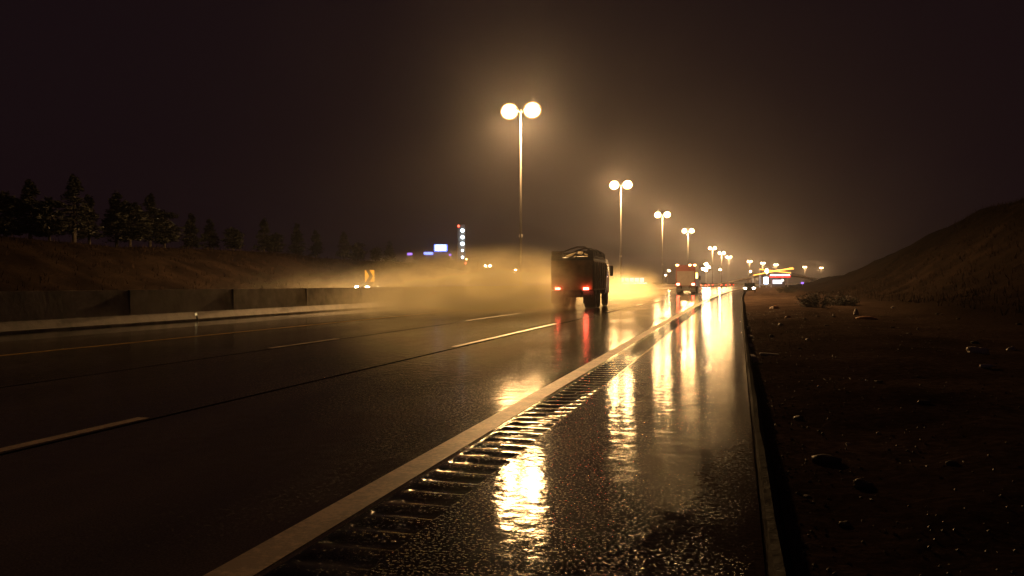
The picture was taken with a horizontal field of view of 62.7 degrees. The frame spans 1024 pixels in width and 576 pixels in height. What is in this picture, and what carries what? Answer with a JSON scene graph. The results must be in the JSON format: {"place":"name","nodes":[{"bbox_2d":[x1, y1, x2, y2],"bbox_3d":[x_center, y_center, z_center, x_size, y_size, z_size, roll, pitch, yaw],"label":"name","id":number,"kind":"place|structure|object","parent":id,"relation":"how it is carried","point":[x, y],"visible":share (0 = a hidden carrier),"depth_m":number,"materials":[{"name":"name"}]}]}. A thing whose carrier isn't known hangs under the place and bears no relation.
{"place":"outdoors","nodes":[
{"label":"outdoors","id":0,"kind":"place"},
{"bbox_2d":[0,285,758,575],"bbox_3d":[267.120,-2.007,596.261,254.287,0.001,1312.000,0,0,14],"label":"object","id":1,"kind":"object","parent":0,"point":[201,491],"depth_m":9.03,"materials":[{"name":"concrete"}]},
{"bbox_2d":[0,292,699,451],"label":"road lane marking","id":2,"kind":"object","parent":1,"relation":"on","point":[65,435],"visible":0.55,"depth_m":8.13,"materials":[{"name":"white paint"}]},
{"bbox_2d":[0,285,740,355],"bbox_3d":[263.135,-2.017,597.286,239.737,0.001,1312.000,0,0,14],"label":"road median marking","id":3,"kind":"object","parent":1,"relation":"on","point":[234,332],"visible":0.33,"depth_m":22.42,"materials":[{"name":"yellow paint"}]},
{"bbox_2d":[0,286,743,454],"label":"road seam lines","id":4,"kind":"object","parent":1,"relation":"on","point":[242,397],"visible":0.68,"depth_m":11.37,"materials":[{"name":"black asphalt"}]},
{"bbox_2d":[0,283,800,334],"bbox_3d":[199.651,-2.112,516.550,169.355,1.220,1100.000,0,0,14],"label":"concrete barrier","id":5,"kind":"object","parent":1,"relation":"on","point":[29,311],"visible":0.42,"depth_m":32.17,"materials":[{"name":"grey concrete"}]},
{"bbox_2d":[203,288,741,575],"bbox_3d":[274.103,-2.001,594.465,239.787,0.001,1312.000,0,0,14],"label":"road edge marking","id":6,"kind":"object","parent":1,"relation":"on","point":[259,557],"visible":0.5,"depth_m":5.66,"materials":[{"name":"white paint"}]},
{"bbox_2d":[551,246,612,307],"bbox_3d":[4.175,-0.609,49.862,2.840,3.438,7.350,0,0,14],"label":"dump truck","id":7,"kind":"object","parent":1,"relation":"on","point":[584,275],"visible":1,"depth_m":46.55,"materials":[{"name":"paint"}]},
{"bbox_2d":[676,264,700,293],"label":"box lorry","id":8,"kind":"object","parent":1,"relation":"on","point":[688,277],"visible":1,"depth_m":108.07,"materials":[{"name":"paint"}]},
{"bbox_2d":[700,283,707,287],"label":"car","id":9,"kind":"object","parent":1,"relation":"on","point":[703,285],"visible":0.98,"depth_m":238.28,"materials":[{"name":"paint"}]},
{"bbox_2d":[0,195,1023,575],"bbox_3d":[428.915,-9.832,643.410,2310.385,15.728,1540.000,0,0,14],"label":"ground","id":10,"kind":"structure","parent":0,"point":[902,483],"depth_m":12.54,"materials":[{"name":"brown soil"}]},
{"bbox_2d":[0,191,31,235],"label":"broad tree","id":11,"kind":"object","parent":10,"relation":"on","point":[12,208],"visible":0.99,"depth_m":76.40,"materials":[{"name":"green plant"}]},
{"bbox_2d":[11,179,43,238],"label":"fir tree","id":12,"kind":"object","parent":10,"relation":"on","point":[28,192],"visible":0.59,"depth_m":78.32,"materials":[{"name":"green plant"}]},
{"bbox_2d":[25,196,73,240],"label":"broad tree","id":13,"kind":"object","parent":10,"relation":"on","point":[44,211],"visible":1,"depth_m":77.15,"materials":[{"name":"green plant"}]},
{"bbox_2d":[55,174,95,242],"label":"fir tree","id":14,"kind":"object","parent":10,"relation":"on","point":[74,186],"visible":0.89,"depth_m":80.33,"materials":[{"name":"green plant"}]},
{"bbox_2d":[76,194,105,243],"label":"fir tree","id":15,"kind":"object","parent":10,"relation":"on","point":[90,203],"visible":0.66,"depth_m":82.50,"materials":[{"name":"green plant"}]},
{"bbox_2d":[99,192,133,246],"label":"fir tree","id":16,"kind":"object","parent":10,"relation":"on","point":[108,231],"visible":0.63,"depth_m":88.37,"materials":[{"name":"green plant"}]},
{"bbox_2d":[108,199,152,245],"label":"broad tree","id":17,"kind":"object","parent":10,"relation":"on","point":[135,216],"visible":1,"depth_m":88.23,"materials":[{"name":"green plant"}]},
{"bbox_2d":[142,193,169,246],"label":"fir tree","id":18,"kind":"object","parent":10,"relation":"on","point":[149,203],"visible":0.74,"depth_m":95.30,"materials":[{"name":"green plant"}]},
{"bbox_2d":[151,209,184,247],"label":"broad tree","id":19,"kind":"object","parent":10,"relation":"on","point":[163,217],"visible":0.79,"depth_m":97.18,"materials":[{"name":"green plant"}]},
{"bbox_2d":[179,213,204,248],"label":"fir tree","id":20,"kind":"object","parent":10,"relation":"on","point":[190,229],"visible":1,"depth_m":105.52,"materials":[{"name":"green plant"}]},
{"bbox_2d":[198,219,219,248],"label":"fir tree","id":21,"kind":"object","parent":10,"relation":"on","point":[209,235],"visible":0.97,"depth_m":108.18,"materials":[{"name":"green plant"}]},
{"bbox_2d":[220,227,245,248],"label":"broad tree","id":22,"kind":"object","parent":10,"relation":"on","point":[233,235],"visible":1,"depth_m":107.00,"materials":[{"name":"green plant"}]},
{"bbox_2d":[253,218,275,251],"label":"fir tree","id":23,"kind":"object","parent":10,"relation":"on","point":[263,241],"visible":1,"depth_m":115.64,"materials":[{"name":"green plant"}]},
{"bbox_2d":[265,232,286,252],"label":"broad tree","id":24,"kind":"object","parent":10,"relation":"on","point":[275,236],"visible":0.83,"depth_m":117.22,"materials":[{"name":"green plant"}]},
{"bbox_2d":[286,223,306,254],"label":"fir tree","id":25,"kind":"object","parent":10,"relation":"on","point":[296,246],"visible":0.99,"depth_m":127.62,"materials":[{"name":"green plant"}]},
{"bbox_2d":[306,230,323,257],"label":"fir tree","id":26,"kind":"object","parent":10,"relation":"on","point":[317,244],"visible":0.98,"depth_m":132.72,"materials":[{"name":"green plant"}]},
{"bbox_2d":[335,231,353,259],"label":"fir tree","id":27,"kind":"object","parent":10,"relation":"on","point":[343,240],"visible":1,"depth_m":137.15,"materials":[{"name":"green plant"}]},
{"bbox_2d":[350,242,367,259],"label":"broad tree","id":28,"kind":"object","parent":10,"relation":"on","point":[357,250],"visible":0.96,"depth_m":149.38,"materials":[{"name":"green plant"}]},
{"bbox_2d":[0,285,734,341],"bbox_3d":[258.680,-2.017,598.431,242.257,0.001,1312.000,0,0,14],"label":"road gutter","id":29,"kind":"object","parent":10,"relation":"on","point":[45,334],"visible":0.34,"depth_m":29.99,"materials":[{"name":"concrete"}]},
{"bbox_2d":[365,270,373,281],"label":"chevron sign","id":30,"kind":"object","parent":10,"relation":"on","point":[369,275],"visible":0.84,"depth_m":100.98,"materials":[{"name":"metal"}]},
{"bbox_2d":[369,246,381,259],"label":"broad tree","id":31,"kind":"object","parent":10,"relation":"on","point":[374,254],"visible":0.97,"depth_m":152.53,"materials":[{"name":"green plant"}]},
{"bbox_2d":[382,241,396,260],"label":"fir tree","id":32,"kind":"object","parent":10,"relation":"on","point":[389,250],"visible":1,"depth_m":160.63,"materials":[{"name":"green plant"}]},
{"bbox_2d":[406,244,478,272],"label":"office building","id":33,"kind":"structure","parent":10,"relation":"on","point":[441,259],"depth_m":329.95,"materials":[{"name":"blue"}]},
{"bbox_2d":[457,224,466,263],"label":"lit tower","id":34,"kind":"structure","parent":10,"relation":"on","point":[461,241],"depth_m":330.31,"materials":[{"name":"white"}]},
{"bbox_2d":[500,101,541,285],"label":"street lamp","id":35,"kind":"object","parent":10,"relation":"on","point":[530,110],"visible":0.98,"depth_m":83.25,"materials":[{"name":"metal"}]},
{"bbox_2d":[609,180,632,284],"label":"street lamp","id":36,"kind":"object","parent":10,"relation":"on","point":[615,184],"visible":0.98,"depth_m":146.18,"materials":[{"name":"metal"}]},
{"bbox_2d":[614,276,647,282],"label":"depot building","id":37,"kind":"structure","parent":10,"relation":"on","point":[634,279],"depth_m":519.97,"materials":[{"name":"paint"}]},
{"bbox_2d":[654,211,670,283],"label":"street lamp","id":38,"kind":"object","parent":10,"relation":"on","point":[666,214],"visible":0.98,"depth_m":209.83,"materials":[{"name":"metal"}]},
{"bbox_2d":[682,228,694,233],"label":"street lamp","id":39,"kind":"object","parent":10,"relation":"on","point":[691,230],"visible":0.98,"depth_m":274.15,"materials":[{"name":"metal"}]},
{"bbox_2d":[708,246,716,282],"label":"street lamp","id":40,"kind":"object","parent":10,"relation":"on","point":[714,248],"visible":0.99,"depth_m":410.18,"materials":[{"name":"metal"}]},
{"bbox_2d":[718,252,724,282],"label":"street lamp","id":41,"kind":"object","parent":10,"relation":"on","point":[719,253],"visible":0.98,"depth_m":475.88,"materials":[{"name":"metal"}]},
{"bbox_2d":[750,354,756,361],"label":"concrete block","id":42,"kind":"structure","parent":10,"relation":"on","point":[754,357],"depth_m":15.60,"materials":[{"name":"grey concrete"}]},
{"bbox_2d":[710,273,816,286],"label":"flyover","id":43,"kind":"object","parent":10,"relation":"on","point":[804,277],"visible":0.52,"depth_m":344.49,"materials":[{"name":"concrete"}]},
{"bbox_2d":[742,285,794,575],"bbox_3d":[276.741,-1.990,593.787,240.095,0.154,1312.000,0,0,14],"label":"road kerb","id":44,"kind":"structure","parent":10,"relation":"on","point":[777,557],"depth_m":5.50,"materials":[{"name":"concrete"}]},
{"bbox_2d":[759,352,778,354],"bbox_3d":[5.216,1.349,17.017,0.389,0.051,0.120,4,4,9],"label":"wooden lath","id":45,"kind":"object","parent":10,"relation":"on","point":[761,353],"visible":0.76,"depth_m":16.98,"materials":[{"name":"wood"}]},
{"bbox_2d":[752,267,793,287],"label":"filling station","id":46,"kind":"object","parent":10,"relation":"on","point":[777,282],"visible":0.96,"depth_m":272.03,"materials":[{"name":"paint"}]},
{"bbox_2d":[775,285,797,292],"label":"scrub bush","id":47,"kind":"object","parent":10,"relation":"on","point":[790,290],"visible":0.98,"depth_m":114.38,"materials":[{"name":"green plant"}]},
{"bbox_2d":[793,415,803,419],"bbox_3d":[3.105,1.403,9.100,0.106,0.050,0.121,0,0,8],"label":"verge stone","id":48,"kind":"object","parent":10,"relation":"on","point":[800,417],"visible":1,"depth_m":9.07,"materials":[{"name":"grey stone"}]},
{"bbox_2d":[794,290,832,307],"bbox_3d":[16.741,0.600,46.513,2.343,1.032,1.673,0,0,14],"label":"scrub bush","id":49,"kind":"object","parent":10,"relation":"on","point":[808,302],"visible":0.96,"depth_m":46.33,"materials":[{"name":"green plant"}]},
{"bbox_2d":[812,454,841,463],"bbox_3d":[2.546,1.377,6.795,0.235,0.061,0.162,0,0,8],"label":"verge stone","id":50,"kind":"object","parent":10,"relation":"on","point":[824,458],"visible":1,"depth_m":6.74,"materials":[{"name":"grey stone"}]},
{"bbox_2d":[826,292,860,305],"bbox_3d":[20.363,0.674,51.791,2.181,0.935,1.592,0,0,14],"label":"scrub bush","id":51,"kind":"object","parent":10,"relation":"on","point":[842,301],"visible":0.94,"depth_m":51.55,"materials":[{"name":"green plant"}]},
{"bbox_2d":[839,521,851,526],"bbox_3d":[2.014,1.423,5.077,0.067,0.031,0.078,0,0,-26],"label":"verge stone","id":52,"kind":"object","parent":10,"relation":"on","point":[844,524],"visible":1,"depth_m":5.06,"materials":[{"name":"grey stone"}]},
{"bbox_2d":[853,478,872,488],"bbox_3d":[2.481,1.379,5.936,0.135,0.058,0.157,0,0,28],"label":"verge stone","id":53,"kind":"object","parent":10,"relation":"on","point":[859,483],"visible":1,"depth_m":5.89,"materials":[{"name":"grey stone"}]},
{"bbox_2d":[856,316,876,319],"bbox_3d":[12.999,1.101,30.800,0.781,0.157,0.714,0,0,12],"label":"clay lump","id":54,"kind":"object","parent":10,"relation":"on","point":[867,317],"visible":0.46,"depth_m":30.57,"materials":[{"name":"brown soil"}]},
{"bbox_2d":[746,309,1023,575],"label":"gravel","id":55,"kind":"structure","parent":10,"relation":"on","point":[862,541],"depth_m":7.41,"materials":[{"name":"gravel"}]},
{"bbox_2d":[945,460,958,465],"bbox_3d":[3.338,1.326,6.371,0.098,0.038,0.080,0,0,-8],"label":"verge stone","id":56,"kind":"object","parent":10,"relation":"on","point":[950,462],"visible":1,"depth_m":6.35,"materials":[{"name":"grey stone"}]},
{"bbox_2d":[966,346,989,353],"bbox_3d":[8.979,1.207,16.193,0.437,0.155,0.357,0,0,6],"label":"boulder","id":57,"kind":"object","parent":10,"relation":"on","point":[971,349],"visible":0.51,"depth_m":16.09,"materials":[{"name":"stone"}]},
{"bbox_2d":[0,0,1023,282],"label":"sky","id":58,"kind":"structure","parent":0,"point":[836,136],"materials":[{"name":"black"}]},
{"bbox_2d":[371,285,764,575],"bbox_3d":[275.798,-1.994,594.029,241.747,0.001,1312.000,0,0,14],"label":"road shoulder","id":59,"kind":"object","parent":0,"point":[644,465],"visible":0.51,"depth_m":5.70},
{"bbox_2d":[263,285,761,575],"bbox_3d":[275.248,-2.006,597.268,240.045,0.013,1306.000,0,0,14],"label":"road rumble strip","id":60,"kind":"object","parent":59,"relation":"on","point":[372,540],"visible":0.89,"depth_m":5.72,"materials":[{"name":"concrete"}]},
{"bbox_2d":[743,283,755,291],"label":"car","id":61,"kind":"object","parent":59,"relation":"on","point":[749,286],"visible":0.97,"depth_m":126.47,"materials":[{"name":"paint"}]},
{"bbox_2d":[979,364,995,367],"bbox_3d":[7.664,1.260,13.527,0.255,0.066,0.070,0,0,-9],"label":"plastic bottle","id":62,"kind":"object","parent":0,"point":[985,365],"visible":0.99,"depth_m":13.50,"materials":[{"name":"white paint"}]},
{"label":"opposite road","id":63,"kind":"structure","parent":0,"visible":0},
{"bbox_2d":[355,282,378,286],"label":"oncoming van","id":64,"kind":"object","parent":63,"relation":"on","point":[366,284],"visible":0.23,"depth_m":90.90,"materials":[{"name":"paint"}]},
{"bbox_2d":[372,279,408,286],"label":"car","id":65,"kind":"object","parent":63,"relation":"on","point":[391,283],"visible":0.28,"depth_m":87.32,"materials":[{"name":"paint"}]},
{"bbox_2d":[517,280,540,285],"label":"car","id":66,"kind":"object","parent":63,"relation":"on","point":[529,282],"visible":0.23,"depth_m":119.16,"materials":[{"name":"paint"}]}
]}

